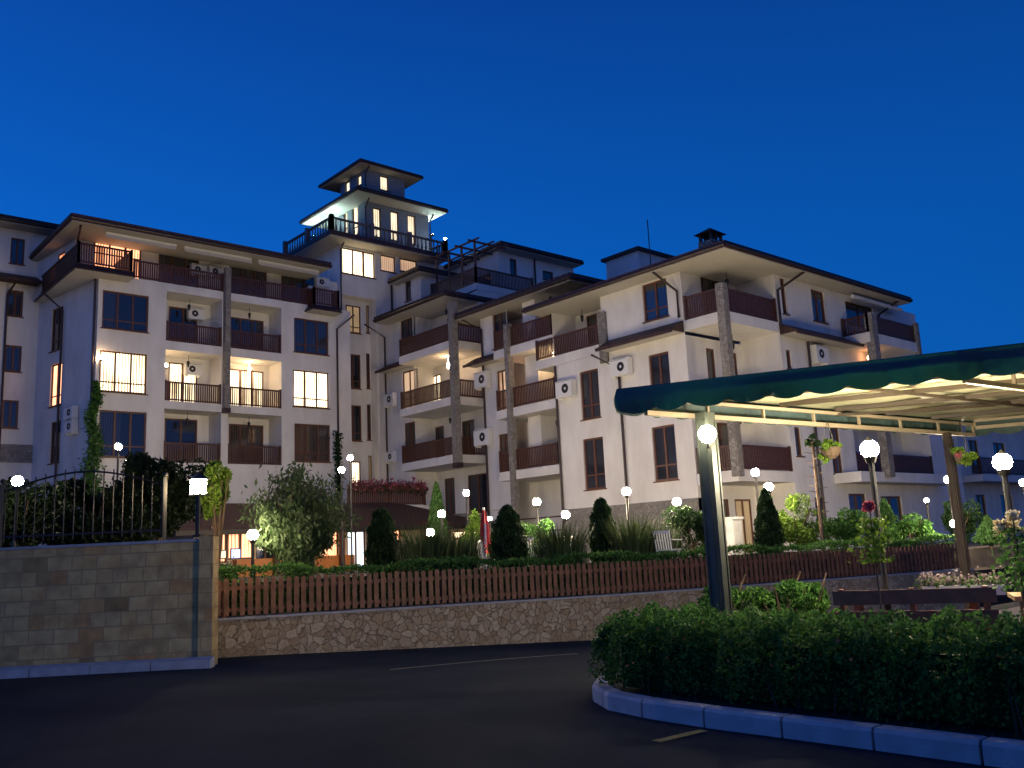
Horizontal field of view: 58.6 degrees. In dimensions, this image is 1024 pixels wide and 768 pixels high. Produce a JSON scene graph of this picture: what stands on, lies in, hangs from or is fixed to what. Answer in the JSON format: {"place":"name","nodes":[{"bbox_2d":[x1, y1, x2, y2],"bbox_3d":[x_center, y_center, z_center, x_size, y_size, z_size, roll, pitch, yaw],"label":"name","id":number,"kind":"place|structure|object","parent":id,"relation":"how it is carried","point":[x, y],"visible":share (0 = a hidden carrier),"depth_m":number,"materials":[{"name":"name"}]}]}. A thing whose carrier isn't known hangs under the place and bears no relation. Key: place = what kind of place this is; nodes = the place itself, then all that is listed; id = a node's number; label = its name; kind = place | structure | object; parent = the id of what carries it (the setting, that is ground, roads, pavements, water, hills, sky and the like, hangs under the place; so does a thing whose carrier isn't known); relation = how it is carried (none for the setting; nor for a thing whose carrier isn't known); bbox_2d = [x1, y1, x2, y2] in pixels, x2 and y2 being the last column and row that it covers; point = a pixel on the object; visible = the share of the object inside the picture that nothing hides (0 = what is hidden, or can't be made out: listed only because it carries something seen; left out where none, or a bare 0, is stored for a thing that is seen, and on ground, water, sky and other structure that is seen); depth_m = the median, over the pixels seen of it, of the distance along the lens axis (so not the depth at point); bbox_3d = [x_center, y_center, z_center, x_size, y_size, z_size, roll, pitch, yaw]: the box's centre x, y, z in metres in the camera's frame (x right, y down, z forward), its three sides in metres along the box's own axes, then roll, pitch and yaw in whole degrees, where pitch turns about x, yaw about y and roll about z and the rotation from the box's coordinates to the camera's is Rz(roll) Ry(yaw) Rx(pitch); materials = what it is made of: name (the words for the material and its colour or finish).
{"place":"outdoors","nodes":[
{"label":"outdoors","id":0,"kind":"place"},
{"bbox_2d":[0,213,58,491],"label":"apartment building","id":1,"kind":"structure","parent":0,"point":[22,239],"depth_m":46.07,"materials":[{"name":"paint"}]},
{"bbox_2d":[2,400,18,428],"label":"window","id":2,"kind":"structure","parent":1,"relation":"in","point":[9,415],"depth_m":45.42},
{"bbox_2d":[5,345,21,372],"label":"window","id":3,"kind":"structure","parent":1,"relation":"in","point":[13,353],"depth_m":45.93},
{"bbox_2d":[8,290,23,317],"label":"window","id":4,"kind":"structure","parent":1,"relation":"in","point":[15,301],"depth_m":46.41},
{"bbox_2d":[8,238,25,265],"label":"window","id":5,"kind":"structure","parent":1,"relation":"in","point":[17,245],"depth_m":46.88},
{"bbox_2d":[200,459,232,579],"bbox_3d":[-5.626,2.731,17.455,0.635,2.568,0.580,-10,-12,34],"label":"shrub","id":6,"kind":"object","parent":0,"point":[216,498],"visible":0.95,"depth_m":17.48,"materials":[{"name":"green plant"}]},
{"bbox_2d":[283,158,450,502],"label":"tower building","id":7,"kind":"structure","parent":0,"point":[374,238],"depth_m":55.49,"materials":[{"name":"paint"}]},
{"bbox_2d":[346,305,361,334],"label":"window","id":8,"kind":"structure","parent":7,"relation":"in","point":[355,324],"depth_m":54.92,"materials":[{"name":"brown"}]},
{"bbox_2d":[351,354,361,389],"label":"window","id":9,"kind":"structure","parent":7,"relation":"in","point":[355,359],"depth_m":54.34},
{"bbox_2d":[351,405,362,441],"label":"window","id":10,"kind":"structure","parent":7,"relation":"in","point":[355,409],"depth_m":53.79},
{"bbox_2d":[342,247,376,279],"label":"window","id":11,"kind":"structure","parent":7,"relation":"in","point":[354,262],"depth_m":54.97,"materials":[{"name":"yellow"}]},
{"bbox_2d":[380,520,470,573],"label":"ornamental grass","id":12,"kind":"object","parent":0,"point":[421,548],"depth_m":19.81,"materials":[{"name":"plant"}]},
{"bbox_2d":[417,525,496,570],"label":"ornamental grass","id":13,"kind":"object","parent":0,"point":[462,548],"depth_m":20.30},
{"bbox_2d":[364,237,583,556],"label":"apartment building","id":14,"kind":"structure","parent":0,"point":[431,409],"depth_m":51.23,"materials":[{"name":"paint"}]},
{"bbox_2d":[445,478,455,513],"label":"balcony door","id":15,"kind":"structure","parent":14,"relation":"in","point":[449,482],"depth_m":50.64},
{"bbox_2d":[468,473,487,512],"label":"balcony door","id":16,"kind":"structure","parent":14,"relation":"in","point":[477,483],"depth_m":48.82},
{"bbox_2d":[0,633,999,767],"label":"road","id":17,"kind":"structure","parent":0,"point":[360,709],"depth_m":9.42,"materials":[{"name":"asphalt"}]},
{"bbox_2d":[0,656,214,678],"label":"kerb","id":18,"kind":"structure","parent":17,"relation":"on","point":[201,662],"depth_m":14.63,"materials":[{"name":"concrete"}]},
{"bbox_2d":[0,536,218,666],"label":"retaining wall","id":19,"kind":"structure","parent":17,"relation":"on","point":[98,602],"depth_m":15.11,"materials":[{"name":"stone"}]},
{"bbox_2d":[0,467,167,547],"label":"iron fence","id":20,"kind":"object","parent":19,"relation":"on","point":[36,480],"visible":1,"depth_m":15.55,"materials":[{"name":"black metal"}]},
{"bbox_2d":[188,473,209,537],"bbox_3d":[-5.386,2.074,15.662,0.300,1.099,0.300,6,-14,-41],"label":"wall lantern","id":21,"kind":"object","parent":19,"relation":"on","point":[198,485],"depth_m":15.63,"materials":[{"name":"white metal"}]},
{"bbox_2d":[218,568,974,657],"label":"retaining wall","id":22,"kind":"structure","parent":17,"relation":"on","point":[549,619],"depth_m":18.28,"materials":[{"name":"stone"}]},
{"bbox_2d":[218,542,970,617],"bbox_3d":[3.418,4.257,20.584,19.462,0.778,0.141,2,-11,-24],"label":"picket fence","id":23,"kind":"object","parent":22,"relation":"on","point":[336,603],"visible":0.9,"depth_m":19.29,"materials":[{"name":"brown wood"}]},
{"bbox_2d":[592,673,1023,767],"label":"kerb","id":24,"kind":"structure","parent":17,"relation":"on","point":[978,749],"depth_m":7.36,"materials":[{"name":"concrete"}]},
{"bbox_2d":[0,0,1023,500],"label":"sky","id":25,"kind":"structure","parent":0,"point":[878,143],"materials":[{"name":"blue"}]},
{"bbox_2d":[516,519,597,565],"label":"ornamental grass","id":26,"kind":"object","parent":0,"point":[554,543],"depth_m":20.70,"materials":[{"name":"plant"}]},
{"bbox_2d":[237,537,1023,582],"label":"garden path","id":27,"kind":"structure","parent":0,"point":[980,555],"depth_m":27.43,"materials":[{"name":"stone"}]},
{"bbox_2d":[29,212,354,545],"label":"apartment building","id":28,"kind":"structure","parent":27,"relation":"on","point":[235,359],"depth_m":46.33,"materials":[{"name":"paint"}]},
{"bbox_2d":[47,363,61,408],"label":"window","id":29,"kind":"structure","parent":28,"relation":"in","point":[55,370],"depth_m":45.12,"materials":[{"name":"yellow"}]},
{"bbox_2d":[48,306,62,353],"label":"window","id":30,"kind":"structure","parent":28,"relation":"in","point":[57,312],"depth_m":45.71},
{"bbox_2d":[72,380,109,541],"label":"climbing plant","id":31,"kind":"object","parent":28,"relation":"attached to","point":[92,427],"visible":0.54,"depth_m":41.66,"materials":[{"name":"green plant"}]},
{"bbox_2d":[93,243,140,278],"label":"terrace door","id":32,"kind":"structure","parent":28,"relation":"in","point":[136,254],"depth_m":45.57,"materials":[{"name":"brown"}]},
{"bbox_2d":[98,410,145,458],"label":"window","id":33,"kind":"structure","parent":28,"relation":"in","point":[126,428],"depth_m":42.95,"materials":[{"name":"glass"}]},
{"bbox_2d":[99,350,147,395],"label":"window","id":34,"kind":"structure","parent":28,"relation":"in","point":[119,372],"depth_m":43.42,"materials":[{"name":"yellow"}]},
{"bbox_2d":[100,290,149,333],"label":"window","id":35,"kind":"structure","parent":28,"relation":"in","point":[120,311],"depth_m":43.95,"materials":[{"name":"glass"}]},
{"bbox_2d":[158,254,198,287],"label":"terrace door","id":36,"kind":"structure","parent":28,"relation":"in","point":[163,259],"depth_m":47.55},
{"bbox_2d":[164,418,196,462],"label":"balcony door","id":37,"kind":"structure","parent":28,"relation":"in","point":[176,430],"depth_m":46.21,"materials":[{"name":"glass"}]},
{"bbox_2d":[168,306,196,343],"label":"balcony door","id":38,"kind":"structure","parent":28,"relation":"in","point":[176,314],"depth_m":47.20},
{"bbox_2d":[168,362,196,402],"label":"balcony door","id":39,"kind":"structure","parent":28,"relation":"in","point":[176,370],"depth_m":46.68,"materials":[{"name":"yellow"}]},
{"bbox_2d":[229,424,262,464],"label":"balcony door","id":40,"kind":"structure","parent":28,"relation":"in","point":[239,434],"depth_m":48.48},
{"bbox_2d":[230,369,262,406],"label":"balcony door","id":41,"kind":"structure","parent":28,"relation":"in","point":[238,378],"depth_m":49.07,"materials":[{"name":"yellow"}]},
{"bbox_2d":[231,317,263,349],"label":"balcony door","id":42,"kind":"structure","parent":28,"relation":"in","point":[241,324],"depth_m":49.50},
{"bbox_2d":[229,266,266,297],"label":"terrace door","id":43,"kind":"structure","parent":28,"relation":"in","point":[238,272],"depth_m":50.16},
{"bbox_2d":[281,275,313,304],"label":"terrace door","id":44,"kind":"structure","parent":28,"relation":"in","point":[285,280],"depth_m":52.10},
{"bbox_2d":[293,318,329,356],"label":"window","id":45,"kind":"structure","parent":28,"relation":"in","point":[310,336],"depth_m":50.46,"materials":[{"name":"glass"}]},
{"bbox_2d":[292,370,330,409],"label":"window","id":46,"kind":"structure","parent":28,"relation":"in","point":[310,388],"depth_m":49.89,"materials":[{"name":"yellow"}]},
{"bbox_2d":[294,423,331,462],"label":"window","id":47,"kind":"structure","parent":28,"relation":"in","point":[311,442],"depth_m":49.41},
{"bbox_2d":[328,430,345,502],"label":"climbing plant","id":48,"kind":"object","parent":28,"relation":"attached to","point":[337,457],"visible":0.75,"depth_m":49.85,"materials":[{"name":"green plant"}]},
{"bbox_2d":[235,459,371,579],"bbox_3d":[-4.616,3.062,19.861,2.772,2.922,3.002,6,-14,-41],"label":"shrub","id":49,"kind":"object","parent":27,"relation":"on","point":[295,519],"visible":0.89,"depth_m":19.43,"materials":[{"name":"green plant"}]},
{"bbox_2d":[142,503,491,576],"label":"restaurant building","id":50,"kind":"structure","parent":27,"relation":"on","point":[236,544],"depth_m":39.22,"materials":[{"name":"brown"}]},
{"bbox_2d":[227,534,250,559],"bbox_3d":[-11.192,6.624,37.556,1.170,1.171,0.070,6,-14,-41],"label":"window","id":51,"kind":"structure","parent":50,"relation":"in","point":[241,541],"depth_m":37.56,"materials":[{"name":"yellow"}]},
{"bbox_2d":[347,531,364,565],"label":"glass door","id":52,"kind":"structure","parent":50,"relation":"in","point":[358,536],"depth_m":41.16,"materials":[{"name":"white"}]},
{"bbox_2d":[363,508,399,574],"bbox_3d":[-2.940,3.668,20.706,0.843,1.735,0.837,6,-14,-41],"label":"conifer","id":53,"kind":"object","parent":27,"relation":"on","point":[376,551],"visible":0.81,"depth_m":20.51,"materials":[{"name":"green plant"}]},
{"bbox_2d":[347,476,428,508],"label":"flower terrace","id":54,"kind":"structure","parent":27,"relation":"on","point":[378,493],"depth_m":45.43,"materials":[{"name":"plant"}]},
{"bbox_2d":[428,481,450,553],"bbox_3d":[-2.900,5.495,35.611,0.988,3.446,1.001,0,-11,-13],"label":"conifer","id":55,"kind":"object","parent":27,"relation":"on","point":[436,504],"visible":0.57,"depth_m":35.59,"materials":[{"name":"green plant"}]},
{"bbox_2d":[460,508,488,556],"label":"shrub","id":56,"kind":"object","parent":27,"relation":"on","point":[474,522],"visible":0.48,"depth_m":32.54,"materials":[{"name":"green plant"}]},
{"bbox_2d":[480,508,490,568],"bbox_3d":[-0.702,4.096,23.859,0.500,1.709,0.487,6,-14,-41],"label":"parasol","id":57,"kind":"object","parent":27,"relation":"on","point":[484,523],"visible":0.56,"depth_m":23.84,"materials":[{"name":"red fabric"}]},
{"bbox_2d":[485,503,530,567],"bbox_3d":[-0.081,3.709,21.695,1.095,1.742,1.121,6,-14,-41],"label":"conifer","id":58,"kind":"object","parent":27,"relation":"on","point":[508,540],"visible":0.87,"depth_m":21.46,"materials":[{"name":"green plant"}]},
{"bbox_2d":[447,272,603,534],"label":"apartment building","id":59,"kind":"structure","parent":27,"relation":"on","point":[501,354],"depth_m":43.96,"materials":[{"name":"paint"}]},
{"bbox_2d":[601,219,739,344],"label":"rooftop structure","id":60,"kind":"object","parent":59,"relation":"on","point":[628,260],"visible":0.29,"depth_m":50.90,"materials":[{"name":"paint"}]},
{"bbox_2d":[521,518,553,565],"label":"shrub","id":61,"kind":"object","parent":27,"relation":"on","point":[545,521],"visible":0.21,"depth_m":25.63,"materials":[{"name":"green plant"}]},
{"bbox_2d":[587,497,617,562],"bbox_3d":[2.257,3.725,22.685,0.818,1.845,0.820,6,-14,-41],"label":"conifer","id":62,"kind":"object","parent":27,"relation":"on","point":[601,509],"visible":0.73,"depth_m":22.52,"materials":[{"name":"green plant"}]},
{"bbox_2d":[595,509,664,561],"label":"ornamental grass","id":63,"kind":"object","parent":27,"relation":"on","point":[629,540],"depth_m":21.73,"materials":[{"name":"plant"}]},
{"bbox_2d":[659,505,705,556],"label":"shrub","id":64,"kind":"object","parent":27,"relation":"on","point":[685,513],"visible":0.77,"depth_m":23.97,"materials":[{"name":"green plant"}]},
{"bbox_2d":[753,487,786,552],"bbox_3d":[6.635,3.643,23.677,0.847,1.955,0.880,6,-14,-41],"label":"conifer","id":65,"kind":"object","parent":27,"relation":"on","point":[768,529],"visible":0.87,"depth_m":23.50,"materials":[{"name":"green plant"}]},
{"bbox_2d":[777,492,825,549],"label":"shrub","id":66,"kind":"object","parent":27,"relation":"on","point":[799,532],"visible":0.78,"depth_m":24.52,"materials":[{"name":"green plant"}]},
{"bbox_2d":[803,433,827,549],"bbox_3d":[8.154,2.949,24.285,0.562,3.296,0.588,6,-14,-41],"label":"young tree","id":67,"kind":"object","parent":27,"relation":"on","point":[812,443],"visible":0.98,"depth_m":24.33,"materials":[{"name":"brown plant"}]},
{"bbox_2d":[814,507,869,549],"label":"shrub","id":68,"kind":"object","parent":27,"relation":"on","point":[838,528],"visible":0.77,"depth_m":24.88,"materials":[{"name":"green plant"}]},
{"bbox_2d":[873,498,900,545],"bbox_3d":[11.316,4.263,27.565,0.992,1.688,0.964,1,-11,-21],"label":"conifer","id":69,"kind":"object","parent":27,"relation":"on","point":[885,508],"visible":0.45,"depth_m":27.48,"materials":[{"name":"green plant"}]},
{"bbox_2d":[882,512,938,544],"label":"shrub","id":70,"kind":"object","parent":27,"relation":"on","point":[906,527],"visible":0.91,"depth_m":26.37,"materials":[{"name":"green plant"}]},
{"bbox_2d":[940,499,985,543],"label":"shrub","id":71,"kind":"object","parent":27,"relation":"on","point":[970,519],"visible":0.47,"depth_m":29.45,"materials":[{"name":"green plant"}]},
{"bbox_2d":[627,520,688,558],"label":"ornamental grass","id":72,"kind":"object","parent":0,"point":[674,544],"depth_m":22.24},
{"bbox_2d":[725,516,744,554],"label":"stone pier","id":73,"kind":"structure","parent":0,"point":[734,532],"depth_m":26.41,"materials":[{"name":"concrete"}]},
{"bbox_2d":[521,228,970,559],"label":"apartment building","id":74,"kind":"structure","parent":0,"point":[707,306],"depth_m":37.81,"materials":[{"name":"paint"}]},
{"bbox_2d":[580,368,601,421],"bbox_3d":[3.404,0.474,39.616,0.210,2.180,1.240,6,-14,-41],"label":"window","id":75,"kind":"structure","parent":74,"relation":"in","point":[589,379],"depth_m":39.69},
{"bbox_2d":[583,436,606,491],"bbox_3d":[3.537,3.426,39.087,0.210,2.246,1.329,6,-14,-41],"label":"window","id":76,"kind":"structure","parent":74,"relation":"in","point":[593,447],"depth_m":39.17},
{"bbox_2d":[642,278,669,323],"bbox_3d":[5.862,-3.394,37.264,0.210,1.642,1.406,6,-14,-41],"label":"window","id":77,"kind":"structure","parent":74,"relation":"in","point":[654,293],"depth_m":37.34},
{"bbox_2d":[649,351,670,384],"bbox_3d":[6.028,-0.190,36.773,0.070,2.130,1.053,6,-14,-41],"label":"window","id":78,"kind":"structure","parent":74,"relation":"in","point":[659,363],"depth_m":36.87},
{"bbox_2d":[652,424,679,482],"bbox_3d":[6.080,2.763,36.232,0.210,2.232,1.292,6,-14,-41],"label":"window","id":79,"kind":"structure","parent":74,"relation":"in","point":[664,442],"depth_m":36.31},
{"bbox_2d":[716,422,730,470],"bbox_3d":[8.340,2.570,36.351,1.400,2.080,0.070,6,-14,-41],"label":"balcony door","id":80,"kind":"structure","parent":74,"relation":"in","point":[722,430],"depth_m":36.52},
{"bbox_2d":[734,499,753,552],"bbox_3d":[9.273,5.674,36.489,1.100,2.120,0.070,6,-14,-41],"label":"entrance door","id":81,"kind":"structure","parent":74,"relation":"in","point":[742,506],"depth_m":36.62,"materials":[{"name":"brown"}]},
{"bbox_2d":[811,290,829,324],"bbox_3d":[13.222,-3.332,39.419,1.195,1.466,0.210,6,-14,-41],"label":"window","id":82,"kind":"structure","parent":74,"relation":"in","point":[816,296],"depth_m":39.53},
{"bbox_2d":[845,301,871,327],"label":"window","id":83,"kind":"structure","parent":74,"relation":"in","point":[852,310],"depth_m":41.69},
{"bbox_2d":[609,601,1023,739],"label":"planter soil","id":84,"kind":"structure","parent":0,"point":[1006,732],"depth_m":8.12,"materials":[{"name":"soil"}]},
{"bbox_2d":[690,573,772,617],"bbox_3d":[3.027,3.234,12.919,1.107,1.062,1.016,3,-12,-27],"label":"bush","id":85,"kind":"object","parent":84,"relation":"on","point":[737,593],"visible":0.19,"depth_m":12.83,"materials":[{"name":"green plant"}]},
{"bbox_2d":[752,571,825,616],"bbox_3d":[3.951,3.175,12.831,1.032,1.061,1.052,-1,-10,-11],"label":"bush","id":86,"kind":"object","parent":84,"relation":"on","point":[778,602],"visible":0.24,"depth_m":12.89,"materials":[{"name":"green plant"}]},
{"bbox_2d":[586,598,1023,735],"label":"hedge","id":87,"kind":"object","parent":84,"relation":"on","point":[971,672],"visible":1,"depth_m":8.13,"materials":[{"name":"green plant"}]},
{"bbox_2d":[650,695,1023,738],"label":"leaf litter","id":88,"kind":"object","parent":84,"relation":"on","point":[929,727],"visible":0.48,"depth_m":7.69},
{"bbox_2d":[933,570,971,587],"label":"flowering plant","id":89,"kind":"object","parent":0,"point":[953,582],"visible":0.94,"depth_m":10.31,"materials":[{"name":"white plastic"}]},
{"bbox_2d":[928,606,1020,639],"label":"patio","id":90,"kind":"structure","parent":0,"point":[1015,611],"depth_m":16.50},
{"bbox_2d":[779,573,839,626],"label":"bush","id":91,"kind":"object","parent":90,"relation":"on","point":[812,596],"visible":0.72,"depth_m":11.84,"materials":[{"name":"green plant"}]},
{"bbox_2d":[614,343,1023,629],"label":"canopy","id":92,"kind":"object","parent":90,"relation":"on","point":[979,391],"visible":0.99,"depth_m":11.10,"materials":[{"name":"fabric"}]},
{"bbox_2d":[698,425,716,448],"bbox_3d":[2.324,0.646,10.986,0.209,0.285,0.412,-2,-10,-5],"label":"street lamp","id":93,"kind":"object","parent":92,"relation":"attached to","point":[707,434],"visible":1,"depth_m":10.83,"materials":[{"name":"white glass"}]},
{"bbox_2d":[817,421,842,464],"bbox_3d":[4.529,0.841,13.052,0.368,0.616,0.362,-1,-10,-8],"label":"flower basket","id":94,"kind":"object","parent":92,"relation":"hanging from","point":[829,449],"visible":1,"depth_m":12.93,"materials":[{"name":"green plant"}]},
{"bbox_2d":[948,422,978,466],"bbox_3d":[6.918,0.923,13.977,0.433,0.696,0.388,6,-14,-41],"label":"flower basket","id":95,"kind":"object","parent":92,"relation":"hanging from","point":[961,456],"visible":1,"depth_m":13.89,"materials":[{"name":"green plant"}]},
{"bbox_2d":[847,500,895,614],"bbox_3d":[3.748,2.135,9.336,0.451,1.882,0.491,6,-14,-41],"label":"rose","id":96,"kind":"object","parent":90,"relation":"on","point":[879,543],"visible":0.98,"depth_m":9.41,"materials":[{"name":"green plant"}]},
{"bbox_2d":[860,437,890,610],"bbox_3d":[4.364,1.946,10.790,0.220,2.652,0.220,6,-14,-41],"label":"street lamp","id":97,"kind":"object","parent":90,"relation":"on","point":[869,448],"visible":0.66,"depth_m":10.90,"materials":[{"name":"white metal"}]},
{"bbox_2d":[832,585,998,635],"bbox_3d":[4.314,2.633,9.741,1.578,0.934,0.586,-7,-11,22],"label":"bench","id":98,"kind":"object","parent":90,"relation":"on","point":[985,595],"visible":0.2,"depth_m":9.50,"materials":[{"name":"brown wood"}]},
{"bbox_2d":[979,509,1023,606],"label":"rose","id":99,"kind":"object","parent":90,"relation":"on","point":[1004,527],"visible":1,"depth_m":9.03,"materials":[{"name":"green plant"}]},
{"bbox_2d":[992,450,1023,625],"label":"street lamp","id":100,"kind":"object","parent":90,"relation":"on","point":[1002,462],"visible":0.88,"depth_m":10.88,"materials":[{"name":"white metal"}]},
{"bbox_2d":[957,420,1023,538],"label":"apartment building","id":101,"kind":"structure","parent":0,"point":[982,482],"depth_m":50.84,"materials":[{"name":"paint"}]},
{"bbox_2d":[973,564,1023,606],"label":"garden ground","id":102,"kind":"structure","parent":0,"point":[1002,599],"depth_m":25.32,"materials":[{"name":"soil"}]},
{"bbox_2d":[218,533,956,616],"bbox_3d":[3.173,4.281,21.063,19.503,1.191,0.687,2,-11,-24],"label":"hedge","id":103,"kind":"object","parent":102,"relation":"on","point":[527,560],"visible":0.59,"depth_m":19.58,"materials":[{"name":"green plant"}]},
{"bbox_2d":[960,566,1010,594],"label":"flowering plant","id":104,"kind":"object","parent":102,"relation":"on","point":[989,583],"visible":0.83,"depth_m":10.18,"materials":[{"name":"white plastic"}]},
{"bbox_2d":[972,515,1007,548],"bbox_3d":[14.138,4.369,27.013,0.966,1.021,0.980,6,-14,-41],"label":"conifer","id":105,"kind":"object","parent":102,"relation":"on","point":[980,537],"visible":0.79,"depth_m":26.89,"materials":[{"name":"green plant"}]},
{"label":"raised bed","id":106,"kind":"structure","parent":0,"visible":0},
{"bbox_2d":[0,476,80,547],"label":"shrub","id":107,"kind":"object","parent":106,"relation":"on","point":[29,510],"visible":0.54,"depth_m":20.06,"materials":[{"name":"green plant"}]},
{"bbox_2d":[32,476,159,545],"bbox_3d":[-8.768,2.865,19.328,2.558,1.907,2.496,6,-14,-41],"label":"shrub","id":108,"kind":"object","parent":106,"relation":"on","point":[88,511],"visible":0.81,"depth_m":18.86,"materials":[{"name":"green plant"}]},
{"bbox_2d":[101,451,210,540],"bbox_3d":[-7.872,2.621,20.298,2.504,2.304,2.539,6,-14,-41],"label":"shrub","id":109,"kind":"object","parent":106,"relation":"on","point":[181,503],"visible":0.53,"depth_m":19.85,"materials":[{"name":"green plant"}]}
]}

